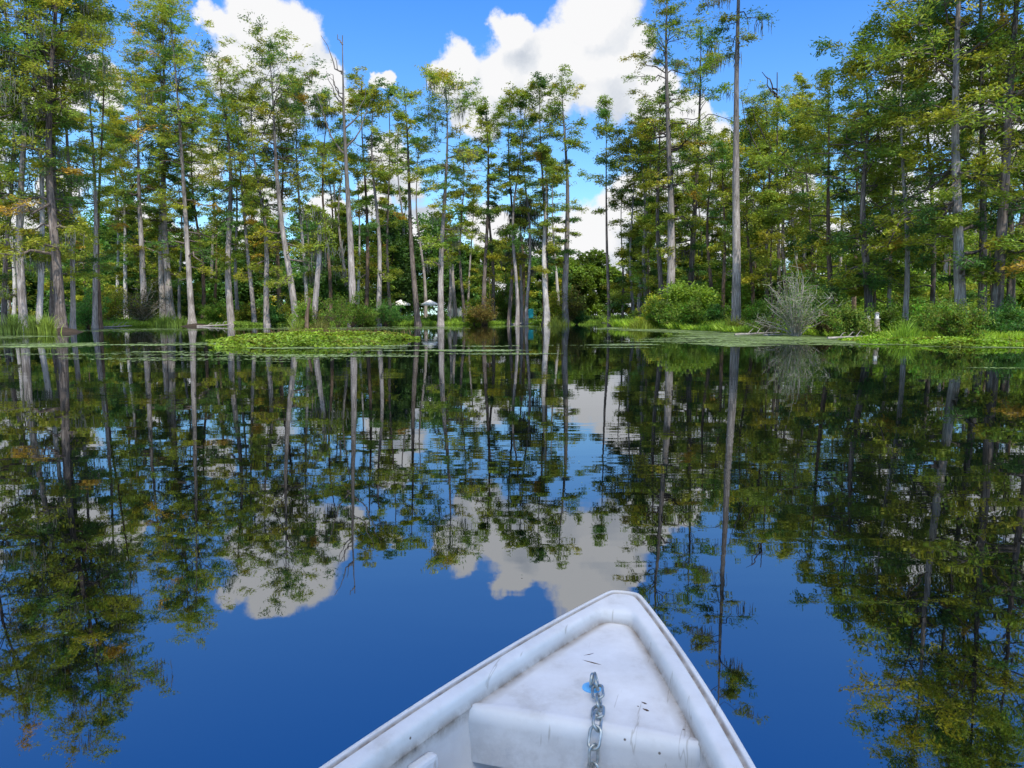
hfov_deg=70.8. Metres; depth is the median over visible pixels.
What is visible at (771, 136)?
cypress tree
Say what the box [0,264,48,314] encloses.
broadleaf tree
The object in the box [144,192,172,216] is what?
cypress tree
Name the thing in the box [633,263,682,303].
broadleaf tree
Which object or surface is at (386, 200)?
cypress tree
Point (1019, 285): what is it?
broadleaf tree
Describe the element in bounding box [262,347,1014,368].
stray leaves
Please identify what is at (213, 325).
fallen branch
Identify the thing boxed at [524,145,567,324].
cypress tree
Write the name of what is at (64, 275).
cypress tree
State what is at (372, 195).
cypress tree
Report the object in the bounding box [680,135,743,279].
cypress tree
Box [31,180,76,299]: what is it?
cypress tree
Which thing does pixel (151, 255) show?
cypress tree
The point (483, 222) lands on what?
cypress tree
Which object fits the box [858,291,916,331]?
shrub
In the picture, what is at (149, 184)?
cypress tree
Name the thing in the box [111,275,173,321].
shrub
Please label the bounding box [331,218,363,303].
cypress tree
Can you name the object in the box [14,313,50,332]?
grass tuft
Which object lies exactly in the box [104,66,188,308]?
cypress tree
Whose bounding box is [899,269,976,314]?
broadleaf tree
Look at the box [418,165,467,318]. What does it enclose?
cypress tree
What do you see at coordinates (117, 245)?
cypress tree
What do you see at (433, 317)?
shrub
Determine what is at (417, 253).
broadleaf tree
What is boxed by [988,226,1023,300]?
cypress tree
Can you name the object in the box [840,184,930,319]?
cypress tree
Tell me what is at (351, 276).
dead tree
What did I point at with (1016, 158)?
cypress tree
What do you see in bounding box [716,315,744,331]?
grass tuft
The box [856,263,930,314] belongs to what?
broadleaf tree
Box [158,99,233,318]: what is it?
cypress tree
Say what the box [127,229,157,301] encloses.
cypress tree
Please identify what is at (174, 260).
cypress tree
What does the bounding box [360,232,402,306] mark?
cypress tree
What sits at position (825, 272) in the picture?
broadleaf tree
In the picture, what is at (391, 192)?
cypress tree
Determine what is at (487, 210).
cypress tree
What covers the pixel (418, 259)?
broadleaf tree
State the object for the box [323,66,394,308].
cypress tree
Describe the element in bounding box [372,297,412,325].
shrub
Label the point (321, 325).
grass tuft
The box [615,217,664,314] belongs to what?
cypress tree
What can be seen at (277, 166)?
cypress tree
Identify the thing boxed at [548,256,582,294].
broadleaf tree
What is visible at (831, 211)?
cypress tree
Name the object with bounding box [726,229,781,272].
broadleaf tree
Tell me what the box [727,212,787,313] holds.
cypress tree
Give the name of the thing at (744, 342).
duckweed belt
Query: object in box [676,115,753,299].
cypress tree
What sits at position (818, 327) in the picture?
shrub
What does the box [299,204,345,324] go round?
cypress tree
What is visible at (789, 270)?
broadleaf tree
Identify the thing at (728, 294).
broadleaf tree
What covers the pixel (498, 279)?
cypress tree
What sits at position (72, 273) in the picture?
cypress tree
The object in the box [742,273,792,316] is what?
broadleaf tree
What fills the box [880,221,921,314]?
cypress tree
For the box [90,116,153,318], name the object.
cypress tree
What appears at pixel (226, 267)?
cypress tree
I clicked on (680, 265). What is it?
broadleaf tree
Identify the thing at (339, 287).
broadleaf tree
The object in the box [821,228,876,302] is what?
broadleaf tree
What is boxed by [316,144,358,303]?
cypress tree
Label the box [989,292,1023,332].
shrub
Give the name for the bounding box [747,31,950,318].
cypress tree
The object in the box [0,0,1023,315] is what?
sky
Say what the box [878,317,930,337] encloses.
grass tuft
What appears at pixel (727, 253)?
cypress tree
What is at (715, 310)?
shrub
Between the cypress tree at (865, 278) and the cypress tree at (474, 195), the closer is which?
the cypress tree at (865, 278)
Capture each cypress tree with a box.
[0,0,59,299]
[0,0,90,330]
[0,0,104,320]
[0,0,128,328]
[0,0,128,328]
[0,0,146,325]
[0,3,87,324]
[0,81,28,314]
[0,107,26,312]
[0,180,29,304]
[0,197,46,315]
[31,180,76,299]
[36,208,90,309]
[44,173,78,305]
[44,217,92,313]
[45,0,161,328]
[57,146,90,249]
[64,1,162,327]
[64,220,107,302]
[83,102,143,311]
[84,59,130,242]
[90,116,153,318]
[98,0,211,319]
[104,9,205,318]
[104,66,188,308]
[105,0,247,323]
[110,171,152,308]
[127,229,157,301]
[131,218,185,302]
[135,206,187,317]
[136,175,166,264]
[137,235,179,307]
[140,132,166,185]
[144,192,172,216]
[149,149,202,318]
[152,38,265,325]
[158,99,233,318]
[169,192,207,317]
[186,133,236,286]
[195,9,337,325]
[198,190,227,306]
[199,76,297,325]
[199,109,263,319]
[200,81,277,322]
[228,165,280,274]
[231,174,276,305]
[241,178,281,306]
[246,101,317,308]
[260,66,342,302]
[287,87,351,319]
[290,175,321,276]
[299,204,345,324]
[307,139,349,268]
[313,130,354,284]
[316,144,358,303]
[320,208,369,305]
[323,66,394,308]
[324,198,362,265]
[329,77,420,325]
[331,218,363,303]
[340,162,371,303]
[356,217,404,314]
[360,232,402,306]
[361,176,407,312]
[361,181,383,253]
[364,81,450,324]
[367,82,412,308]
[380,130,412,262]
[394,136,442,316]
[394,185,430,315]
[407,63,491,325]
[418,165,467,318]
[436,138,486,321]
[438,220,470,317]
[451,180,493,306]
[460,122,510,320]
[462,238,510,308]
[466,94,522,324]
[466,253,509,317]
[469,87,533,324]
[490,81,543,324]
[493,195,551,322]
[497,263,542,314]
[498,79,551,324]
[506,71,576,324]
[510,187,537,312]
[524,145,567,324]
[526,158,579,304]
[532,153,571,315]
[538,64,593,324]
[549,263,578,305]
[577,95,630,325]
[600,104,676,316]
[600,178,646,316]
[602,130,662,317]
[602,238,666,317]
[607,99,683,306]
[610,80,704,302]
[613,194,666,317]
[613,230,665,310]
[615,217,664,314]
[616,130,674,294]
[620,0,714,302]
[625,160,666,293]
[633,141,666,308]
[651,23,755,284]
[651,124,708,272]
[656,186,690,285]
[665,164,714,287]
[675,219,722,285]
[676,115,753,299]
[678,172,720,242]
[679,183,719,282]
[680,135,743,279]
[685,134,762,315]
[693,0,778,321]
[695,220,730,282]
[700,75,827,315]
[703,154,748,269]
[705,126,749,260]
[709,113,775,305]
[713,127,778,276]
[713,202,764,304]
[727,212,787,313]
[727,238,780,293]
[728,107,794,265]
[731,100,854,280]
[731,148,791,262]
[739,96,838,314]
[739,117,804,246]
[741,187,802,319]
[741,222,776,300]
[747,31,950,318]
[756,134,831,283]
[765,55,905,313]
[774,71,834,263]
[790,97,853,285]
[804,106,892,309]
[814,14,978,306]
[815,133,870,300]
[820,0,981,320]
[835,0,1020,304]
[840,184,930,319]
[854,0,1023,313]
[857,84,925,259]
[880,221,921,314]
[883,0,1023,317]
[886,0,1023,306]
[897,0,1023,311]
[905,0,1023,279]
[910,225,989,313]
[920,27,991,275]
[935,46,1008,277]
[939,162,1023,310]
[962,185,1006,295]
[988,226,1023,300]
[992,86,1023,234]
[996,104,1023,261]
[1010,71,1023,254]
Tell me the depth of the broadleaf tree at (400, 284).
97.39 m
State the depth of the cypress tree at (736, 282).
48.72 m
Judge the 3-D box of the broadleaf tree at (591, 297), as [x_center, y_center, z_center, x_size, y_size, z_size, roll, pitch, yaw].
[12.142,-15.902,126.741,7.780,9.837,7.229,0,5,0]
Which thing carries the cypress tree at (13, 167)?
in the water
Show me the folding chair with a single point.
(530, 313)
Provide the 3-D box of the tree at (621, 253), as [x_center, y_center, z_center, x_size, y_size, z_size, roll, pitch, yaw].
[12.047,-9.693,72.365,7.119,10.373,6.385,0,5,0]
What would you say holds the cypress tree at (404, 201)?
on the ground
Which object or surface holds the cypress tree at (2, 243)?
on the ground
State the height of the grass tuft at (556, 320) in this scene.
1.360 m
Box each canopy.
[392,299,409,308]
[421,299,437,305]
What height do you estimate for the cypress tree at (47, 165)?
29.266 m
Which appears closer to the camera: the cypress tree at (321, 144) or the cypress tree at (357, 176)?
the cypress tree at (357, 176)
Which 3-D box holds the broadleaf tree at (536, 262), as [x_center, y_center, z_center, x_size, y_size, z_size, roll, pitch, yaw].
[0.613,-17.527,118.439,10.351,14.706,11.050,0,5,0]
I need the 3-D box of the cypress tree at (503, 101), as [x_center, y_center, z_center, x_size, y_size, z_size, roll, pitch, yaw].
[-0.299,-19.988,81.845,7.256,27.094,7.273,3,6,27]
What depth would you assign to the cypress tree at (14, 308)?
85.90 m
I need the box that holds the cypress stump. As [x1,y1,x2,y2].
[867,316,879,332]
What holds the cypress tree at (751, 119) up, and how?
on the ground
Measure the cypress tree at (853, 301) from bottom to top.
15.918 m
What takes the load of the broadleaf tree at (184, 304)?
on the ground
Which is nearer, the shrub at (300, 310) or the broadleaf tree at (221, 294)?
the shrub at (300, 310)
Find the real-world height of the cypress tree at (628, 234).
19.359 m
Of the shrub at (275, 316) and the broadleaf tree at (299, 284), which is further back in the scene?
the broadleaf tree at (299, 284)
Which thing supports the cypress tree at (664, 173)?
on the ground
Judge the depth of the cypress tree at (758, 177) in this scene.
72.96 m
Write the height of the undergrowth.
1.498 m
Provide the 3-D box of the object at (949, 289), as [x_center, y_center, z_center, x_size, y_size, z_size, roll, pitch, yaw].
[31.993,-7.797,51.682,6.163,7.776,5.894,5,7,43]
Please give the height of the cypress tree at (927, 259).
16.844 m
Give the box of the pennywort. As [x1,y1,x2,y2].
[837,334,1023,346]
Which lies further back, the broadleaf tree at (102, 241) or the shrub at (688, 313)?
the broadleaf tree at (102, 241)
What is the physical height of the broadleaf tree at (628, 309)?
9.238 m
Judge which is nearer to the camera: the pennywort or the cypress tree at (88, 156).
the pennywort
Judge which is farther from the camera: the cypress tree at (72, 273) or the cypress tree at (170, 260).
the cypress tree at (170, 260)
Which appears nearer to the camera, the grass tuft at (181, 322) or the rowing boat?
the rowing boat
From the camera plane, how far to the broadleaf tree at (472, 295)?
115.91 m
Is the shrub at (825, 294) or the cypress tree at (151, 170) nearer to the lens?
the shrub at (825, 294)
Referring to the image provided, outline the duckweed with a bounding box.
[0,325,529,361]
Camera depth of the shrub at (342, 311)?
63.41 m
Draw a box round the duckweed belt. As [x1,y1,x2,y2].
[595,327,1023,347]
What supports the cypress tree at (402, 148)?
on the ground
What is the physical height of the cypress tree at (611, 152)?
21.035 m
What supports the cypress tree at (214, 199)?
on the ground
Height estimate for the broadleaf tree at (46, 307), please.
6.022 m
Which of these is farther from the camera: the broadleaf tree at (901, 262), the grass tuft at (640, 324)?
the broadleaf tree at (901, 262)
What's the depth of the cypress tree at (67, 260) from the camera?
83.02 m
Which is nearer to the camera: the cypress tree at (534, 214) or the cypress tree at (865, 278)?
the cypress tree at (865, 278)
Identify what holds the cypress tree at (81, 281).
on the ground
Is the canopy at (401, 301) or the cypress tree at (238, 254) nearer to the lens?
the cypress tree at (238, 254)
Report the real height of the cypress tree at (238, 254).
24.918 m
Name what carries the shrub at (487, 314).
on the water
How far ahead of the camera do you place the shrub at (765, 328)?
38.57 m
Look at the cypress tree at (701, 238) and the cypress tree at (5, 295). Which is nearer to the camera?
the cypress tree at (5, 295)
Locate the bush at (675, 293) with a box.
[637,279,726,314]
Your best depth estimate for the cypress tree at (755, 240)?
66.14 m
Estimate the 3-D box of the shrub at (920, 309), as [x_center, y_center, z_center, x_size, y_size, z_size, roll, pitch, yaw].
[18.328,-2.834,30.605,2.668,2.008,2.649,2,6,18]
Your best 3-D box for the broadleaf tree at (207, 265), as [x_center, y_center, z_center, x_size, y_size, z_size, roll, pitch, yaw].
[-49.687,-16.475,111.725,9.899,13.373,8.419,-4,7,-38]
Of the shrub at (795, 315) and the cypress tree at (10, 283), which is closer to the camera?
the shrub at (795, 315)
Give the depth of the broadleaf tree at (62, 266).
112.42 m
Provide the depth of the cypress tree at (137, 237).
97.18 m
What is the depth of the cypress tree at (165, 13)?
68.05 m
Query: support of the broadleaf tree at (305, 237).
on the ground
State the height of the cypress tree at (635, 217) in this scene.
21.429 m
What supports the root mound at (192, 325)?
on the water
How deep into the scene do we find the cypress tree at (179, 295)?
84.28 m
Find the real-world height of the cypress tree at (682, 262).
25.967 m
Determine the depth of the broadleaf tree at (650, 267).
115.34 m
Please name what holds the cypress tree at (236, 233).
on the ground
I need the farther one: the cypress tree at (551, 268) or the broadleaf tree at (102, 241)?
the broadleaf tree at (102, 241)
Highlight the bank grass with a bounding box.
[0,316,1023,338]
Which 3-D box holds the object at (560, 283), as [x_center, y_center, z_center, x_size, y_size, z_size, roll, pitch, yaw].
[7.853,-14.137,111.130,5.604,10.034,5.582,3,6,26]
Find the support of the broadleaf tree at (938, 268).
on the ground
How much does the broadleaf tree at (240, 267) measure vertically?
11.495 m
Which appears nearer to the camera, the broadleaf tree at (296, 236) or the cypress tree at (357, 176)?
the cypress tree at (357, 176)
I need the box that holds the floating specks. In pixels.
[2,395,950,633]
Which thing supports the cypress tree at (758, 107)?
on the ground
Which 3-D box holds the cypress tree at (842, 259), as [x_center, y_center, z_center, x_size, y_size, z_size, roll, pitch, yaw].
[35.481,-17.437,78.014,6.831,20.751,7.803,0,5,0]
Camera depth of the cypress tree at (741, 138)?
73.86 m
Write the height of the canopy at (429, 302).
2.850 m
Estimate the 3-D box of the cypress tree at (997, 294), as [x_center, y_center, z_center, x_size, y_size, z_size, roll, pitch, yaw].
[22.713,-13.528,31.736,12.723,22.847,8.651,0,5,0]
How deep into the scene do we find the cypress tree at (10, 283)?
90.72 m
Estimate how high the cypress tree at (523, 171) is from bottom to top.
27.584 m
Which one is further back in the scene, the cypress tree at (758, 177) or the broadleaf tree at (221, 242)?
the broadleaf tree at (221, 242)
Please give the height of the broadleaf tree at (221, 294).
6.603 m
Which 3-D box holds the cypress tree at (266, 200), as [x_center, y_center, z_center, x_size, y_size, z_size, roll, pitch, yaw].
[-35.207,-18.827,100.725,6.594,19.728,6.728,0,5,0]
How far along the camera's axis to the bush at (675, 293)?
60.26 m
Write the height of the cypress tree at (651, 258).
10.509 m
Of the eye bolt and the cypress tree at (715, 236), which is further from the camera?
the cypress tree at (715, 236)
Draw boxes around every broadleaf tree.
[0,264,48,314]
[12,236,50,277]
[34,279,91,314]
[38,240,93,297]
[77,208,144,297]
[100,256,139,313]
[138,266,201,317]
[144,225,185,308]
[173,236,220,288]
[194,207,244,287]
[195,281,240,315]
[217,272,272,311]
[223,253,280,295]
[237,215,298,312]
[273,212,325,302]
[280,268,327,309]
[297,211,364,291]
[308,271,348,315]
[343,222,373,307]
[355,215,419,315]
[361,213,433,315]
[370,232,433,310]
[413,207,473,315]
[427,236,480,308]
[463,250,502,307]
[487,233,542,315]
[527,245,562,316]
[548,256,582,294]
[568,266,603,315]
[576,247,611,306]
[596,266,630,315]
[621,274,636,313]
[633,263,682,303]
[634,252,666,309]
[676,239,716,277]
[703,269,762,316]
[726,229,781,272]
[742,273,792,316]
[756,260,833,315]
[780,225,826,273]
[806,223,845,280]
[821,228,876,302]
[824,260,896,314]
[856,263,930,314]
[868,203,929,309]
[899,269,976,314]
[902,222,951,303]
[948,229,1014,274]
[976,275,1023,310]
[1005,280,1023,308]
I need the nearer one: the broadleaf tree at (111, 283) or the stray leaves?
the stray leaves
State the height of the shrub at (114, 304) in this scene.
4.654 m
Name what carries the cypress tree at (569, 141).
in the water
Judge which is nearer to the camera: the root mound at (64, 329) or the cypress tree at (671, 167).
the root mound at (64, 329)
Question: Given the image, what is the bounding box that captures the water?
[0,323,1023,767]
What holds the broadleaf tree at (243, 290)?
on the ground
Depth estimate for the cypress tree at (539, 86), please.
77.50 m
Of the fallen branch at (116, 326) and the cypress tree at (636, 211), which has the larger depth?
the cypress tree at (636, 211)
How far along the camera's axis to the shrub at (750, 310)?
49.41 m
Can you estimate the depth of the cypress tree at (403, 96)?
76.28 m
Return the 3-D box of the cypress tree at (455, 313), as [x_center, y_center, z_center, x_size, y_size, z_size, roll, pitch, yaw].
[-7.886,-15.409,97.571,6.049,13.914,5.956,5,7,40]
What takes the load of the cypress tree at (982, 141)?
on the ground
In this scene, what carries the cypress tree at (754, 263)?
on the ground
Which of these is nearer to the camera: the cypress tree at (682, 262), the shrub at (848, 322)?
the shrub at (848, 322)
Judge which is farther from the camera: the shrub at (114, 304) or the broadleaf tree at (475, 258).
the broadleaf tree at (475, 258)
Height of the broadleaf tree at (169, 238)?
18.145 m
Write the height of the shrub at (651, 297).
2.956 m
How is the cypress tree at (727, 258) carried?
on the ground
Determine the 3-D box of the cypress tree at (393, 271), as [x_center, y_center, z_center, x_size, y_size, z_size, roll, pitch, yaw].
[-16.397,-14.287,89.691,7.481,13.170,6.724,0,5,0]
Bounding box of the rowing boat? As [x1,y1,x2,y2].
[319,590,755,767]
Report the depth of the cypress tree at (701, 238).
76.73 m
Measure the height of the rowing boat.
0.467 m
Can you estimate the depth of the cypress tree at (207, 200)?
102.19 m
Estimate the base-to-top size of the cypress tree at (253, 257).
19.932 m
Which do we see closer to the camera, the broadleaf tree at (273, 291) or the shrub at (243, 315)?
the shrub at (243, 315)
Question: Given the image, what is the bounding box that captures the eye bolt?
[582,672,600,692]
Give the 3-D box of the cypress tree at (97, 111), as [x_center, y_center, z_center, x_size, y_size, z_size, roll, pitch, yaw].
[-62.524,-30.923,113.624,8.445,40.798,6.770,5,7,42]
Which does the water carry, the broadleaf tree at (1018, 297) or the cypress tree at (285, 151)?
the cypress tree at (285, 151)
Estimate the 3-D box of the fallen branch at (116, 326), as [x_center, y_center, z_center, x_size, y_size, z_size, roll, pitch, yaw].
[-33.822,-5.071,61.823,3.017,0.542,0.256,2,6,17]
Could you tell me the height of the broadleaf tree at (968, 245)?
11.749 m
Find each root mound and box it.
[56,327,82,331]
[181,323,205,326]
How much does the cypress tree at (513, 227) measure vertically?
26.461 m
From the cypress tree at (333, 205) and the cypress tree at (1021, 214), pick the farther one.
the cypress tree at (333, 205)
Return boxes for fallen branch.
[103,323,131,327]
[197,321,232,326]
[734,325,779,334]
[763,328,791,335]
[827,330,866,338]
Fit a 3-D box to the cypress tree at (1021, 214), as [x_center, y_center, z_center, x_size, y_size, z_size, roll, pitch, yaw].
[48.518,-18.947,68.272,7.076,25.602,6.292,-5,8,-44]
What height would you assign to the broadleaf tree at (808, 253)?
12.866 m
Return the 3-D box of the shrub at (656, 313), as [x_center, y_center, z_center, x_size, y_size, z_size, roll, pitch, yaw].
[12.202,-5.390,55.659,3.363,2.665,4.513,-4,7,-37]
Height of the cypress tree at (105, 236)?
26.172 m
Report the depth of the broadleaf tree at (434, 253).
111.53 m
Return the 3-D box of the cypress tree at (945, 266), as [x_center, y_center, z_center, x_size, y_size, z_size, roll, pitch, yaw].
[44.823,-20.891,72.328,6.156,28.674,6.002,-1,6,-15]
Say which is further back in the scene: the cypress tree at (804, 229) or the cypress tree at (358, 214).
the cypress tree at (358, 214)
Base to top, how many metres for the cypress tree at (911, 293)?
18.325 m
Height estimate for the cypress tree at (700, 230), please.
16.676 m
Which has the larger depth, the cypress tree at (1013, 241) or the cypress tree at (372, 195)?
the cypress tree at (372, 195)
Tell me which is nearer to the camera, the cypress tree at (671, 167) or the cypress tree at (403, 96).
the cypress tree at (671, 167)
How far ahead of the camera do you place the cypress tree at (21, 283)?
45.94 m
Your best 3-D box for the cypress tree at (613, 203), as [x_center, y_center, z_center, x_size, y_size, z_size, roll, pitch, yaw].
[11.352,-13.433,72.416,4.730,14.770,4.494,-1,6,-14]
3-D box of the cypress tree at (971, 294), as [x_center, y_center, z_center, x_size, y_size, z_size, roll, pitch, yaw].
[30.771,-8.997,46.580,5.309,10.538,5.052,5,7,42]
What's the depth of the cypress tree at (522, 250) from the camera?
95.75 m
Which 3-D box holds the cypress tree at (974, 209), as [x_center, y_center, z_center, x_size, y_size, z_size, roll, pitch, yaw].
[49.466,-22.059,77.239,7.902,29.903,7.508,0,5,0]
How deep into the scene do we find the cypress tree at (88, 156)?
86.32 m
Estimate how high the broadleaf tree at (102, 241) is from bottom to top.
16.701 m
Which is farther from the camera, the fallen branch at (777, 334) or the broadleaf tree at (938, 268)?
the broadleaf tree at (938, 268)
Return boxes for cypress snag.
[304,298,310,328]
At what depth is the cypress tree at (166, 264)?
77.85 m
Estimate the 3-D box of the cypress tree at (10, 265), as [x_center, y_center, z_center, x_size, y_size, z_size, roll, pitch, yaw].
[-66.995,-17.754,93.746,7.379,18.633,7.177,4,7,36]
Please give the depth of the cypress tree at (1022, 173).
67.56 m
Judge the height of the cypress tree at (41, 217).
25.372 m
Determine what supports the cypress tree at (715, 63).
on the ground
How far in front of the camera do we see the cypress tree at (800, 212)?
43.07 m
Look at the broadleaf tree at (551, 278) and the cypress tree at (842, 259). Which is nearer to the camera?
the cypress tree at (842, 259)
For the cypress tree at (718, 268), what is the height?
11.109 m
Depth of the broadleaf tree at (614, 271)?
128.41 m
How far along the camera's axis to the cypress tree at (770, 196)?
52.24 m
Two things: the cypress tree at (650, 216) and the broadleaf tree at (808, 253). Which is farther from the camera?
the broadleaf tree at (808, 253)
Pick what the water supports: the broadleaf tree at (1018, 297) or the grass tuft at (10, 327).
the grass tuft at (10, 327)
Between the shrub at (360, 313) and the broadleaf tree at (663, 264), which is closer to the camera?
the shrub at (360, 313)
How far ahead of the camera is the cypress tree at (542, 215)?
115.48 m
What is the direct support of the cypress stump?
on the ground
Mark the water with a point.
(302, 563)
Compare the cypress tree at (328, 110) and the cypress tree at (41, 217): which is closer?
the cypress tree at (41, 217)
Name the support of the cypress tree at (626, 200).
on the ground
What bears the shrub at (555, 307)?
on the water
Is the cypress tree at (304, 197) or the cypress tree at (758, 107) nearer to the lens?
the cypress tree at (758, 107)
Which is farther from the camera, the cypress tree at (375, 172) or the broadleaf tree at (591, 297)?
the broadleaf tree at (591, 297)
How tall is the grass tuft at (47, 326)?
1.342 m
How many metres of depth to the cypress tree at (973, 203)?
59.46 m
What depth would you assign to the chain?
1.09 m
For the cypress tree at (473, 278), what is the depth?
101.91 m
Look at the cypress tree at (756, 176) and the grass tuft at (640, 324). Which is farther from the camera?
the cypress tree at (756, 176)
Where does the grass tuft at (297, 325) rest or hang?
on the water
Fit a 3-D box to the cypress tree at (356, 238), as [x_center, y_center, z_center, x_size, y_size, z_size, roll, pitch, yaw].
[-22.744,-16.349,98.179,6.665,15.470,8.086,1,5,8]
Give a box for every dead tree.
[315,34,371,325]
[741,72,816,314]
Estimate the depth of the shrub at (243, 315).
76.83 m
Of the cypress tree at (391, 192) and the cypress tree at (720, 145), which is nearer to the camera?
the cypress tree at (720, 145)
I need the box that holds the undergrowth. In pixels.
[0,312,1023,326]
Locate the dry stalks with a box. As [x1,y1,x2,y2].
[213,326,464,337]
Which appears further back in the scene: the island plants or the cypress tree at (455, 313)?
the cypress tree at (455, 313)
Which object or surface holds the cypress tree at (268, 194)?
on the ground
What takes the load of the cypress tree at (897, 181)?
on the ground
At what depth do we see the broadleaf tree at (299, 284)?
93.97 m
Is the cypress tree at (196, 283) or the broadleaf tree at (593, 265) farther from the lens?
the broadleaf tree at (593, 265)
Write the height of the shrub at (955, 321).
2.234 m
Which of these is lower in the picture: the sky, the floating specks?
the floating specks
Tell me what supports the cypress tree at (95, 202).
in the water
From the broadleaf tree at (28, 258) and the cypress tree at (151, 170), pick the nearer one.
the cypress tree at (151, 170)
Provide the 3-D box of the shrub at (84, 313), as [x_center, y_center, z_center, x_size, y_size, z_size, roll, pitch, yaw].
[-36.591,-6.601,61.681,4.339,4.000,5.156,0,5,0]
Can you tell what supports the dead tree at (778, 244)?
on the ground
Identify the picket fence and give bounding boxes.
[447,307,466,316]
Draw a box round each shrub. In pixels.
[65,284,118,327]
[77,281,144,320]
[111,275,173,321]
[197,297,234,321]
[219,301,262,321]
[257,297,287,325]
[273,289,322,320]
[285,297,331,328]
[310,307,339,327]
[318,292,358,326]
[319,289,377,326]
[334,303,381,325]
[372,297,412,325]
[429,311,449,321]
[461,302,480,324]
[462,294,500,324]
[488,270,530,319]
[531,289,569,320]
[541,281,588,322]
[570,310,591,324]
[631,292,664,325]
[643,297,683,323]
[658,296,710,327]
[699,301,730,321]
[730,291,771,320]
[734,311,790,333]
[751,249,851,335]
[787,265,846,324]
[810,306,841,333]
[817,303,881,335]
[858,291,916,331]
[905,296,965,331]
[913,287,995,337]
[967,304,1016,332]
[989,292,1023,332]
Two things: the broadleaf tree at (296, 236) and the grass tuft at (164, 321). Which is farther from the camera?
the broadleaf tree at (296, 236)
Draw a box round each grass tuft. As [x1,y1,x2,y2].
[0,313,27,332]
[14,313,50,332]
[30,311,69,332]
[146,312,181,325]
[169,315,189,325]
[286,317,312,330]
[305,318,339,328]
[539,314,571,324]
[613,317,656,328]
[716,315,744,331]
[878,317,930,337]
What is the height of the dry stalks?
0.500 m
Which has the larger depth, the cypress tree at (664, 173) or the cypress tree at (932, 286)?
the cypress tree at (664, 173)
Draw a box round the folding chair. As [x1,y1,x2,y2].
[528,309,536,320]
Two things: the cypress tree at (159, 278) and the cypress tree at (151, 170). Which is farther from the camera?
the cypress tree at (151, 170)
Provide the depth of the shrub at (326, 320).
39.74 m
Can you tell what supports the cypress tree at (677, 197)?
on the ground
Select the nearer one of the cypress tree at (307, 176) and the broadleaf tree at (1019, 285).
the broadleaf tree at (1019, 285)
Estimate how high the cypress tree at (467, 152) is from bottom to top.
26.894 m
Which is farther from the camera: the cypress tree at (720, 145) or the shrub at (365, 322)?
the shrub at (365, 322)
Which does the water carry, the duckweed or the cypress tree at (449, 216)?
the duckweed
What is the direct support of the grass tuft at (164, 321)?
on the water
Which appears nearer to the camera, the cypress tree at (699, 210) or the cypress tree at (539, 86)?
the cypress tree at (539, 86)
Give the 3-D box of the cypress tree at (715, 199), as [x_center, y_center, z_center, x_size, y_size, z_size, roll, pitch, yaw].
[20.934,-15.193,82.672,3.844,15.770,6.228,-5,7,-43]
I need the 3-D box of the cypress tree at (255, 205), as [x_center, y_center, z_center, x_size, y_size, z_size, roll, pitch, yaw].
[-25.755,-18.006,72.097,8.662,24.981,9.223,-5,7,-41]
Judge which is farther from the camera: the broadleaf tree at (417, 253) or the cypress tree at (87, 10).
the broadleaf tree at (417, 253)
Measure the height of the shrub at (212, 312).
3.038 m
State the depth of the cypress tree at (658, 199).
64.62 m
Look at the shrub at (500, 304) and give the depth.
90.76 m
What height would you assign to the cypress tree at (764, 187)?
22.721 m
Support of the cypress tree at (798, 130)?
on the ground
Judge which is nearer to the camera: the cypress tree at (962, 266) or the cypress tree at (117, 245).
the cypress tree at (962, 266)
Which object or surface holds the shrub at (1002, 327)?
on the water
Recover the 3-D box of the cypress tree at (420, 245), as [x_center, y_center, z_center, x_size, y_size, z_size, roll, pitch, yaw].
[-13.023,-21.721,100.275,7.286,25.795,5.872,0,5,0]
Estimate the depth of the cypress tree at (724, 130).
92.39 m
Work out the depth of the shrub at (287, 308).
73.07 m
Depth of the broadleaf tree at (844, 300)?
64.94 m
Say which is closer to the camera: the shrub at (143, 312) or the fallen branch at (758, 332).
the fallen branch at (758, 332)
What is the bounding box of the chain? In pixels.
[587,672,604,767]
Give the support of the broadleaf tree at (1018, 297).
on the ground
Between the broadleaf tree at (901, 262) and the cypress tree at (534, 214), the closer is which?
the cypress tree at (534, 214)
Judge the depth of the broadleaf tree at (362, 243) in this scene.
131.76 m
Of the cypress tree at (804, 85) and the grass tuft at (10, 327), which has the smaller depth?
the grass tuft at (10, 327)
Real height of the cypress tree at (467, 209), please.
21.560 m
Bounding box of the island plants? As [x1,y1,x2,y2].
[205,328,419,347]
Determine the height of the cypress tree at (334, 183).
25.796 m
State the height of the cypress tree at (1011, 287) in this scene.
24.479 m
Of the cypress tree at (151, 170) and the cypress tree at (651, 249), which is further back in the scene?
the cypress tree at (151, 170)
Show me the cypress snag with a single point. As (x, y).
(306, 324)
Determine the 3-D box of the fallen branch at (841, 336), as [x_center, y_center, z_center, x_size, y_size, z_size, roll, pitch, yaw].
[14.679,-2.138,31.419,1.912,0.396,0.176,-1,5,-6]
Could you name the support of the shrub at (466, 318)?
on the water
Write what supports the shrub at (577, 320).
on the water
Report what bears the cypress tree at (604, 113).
on the ground

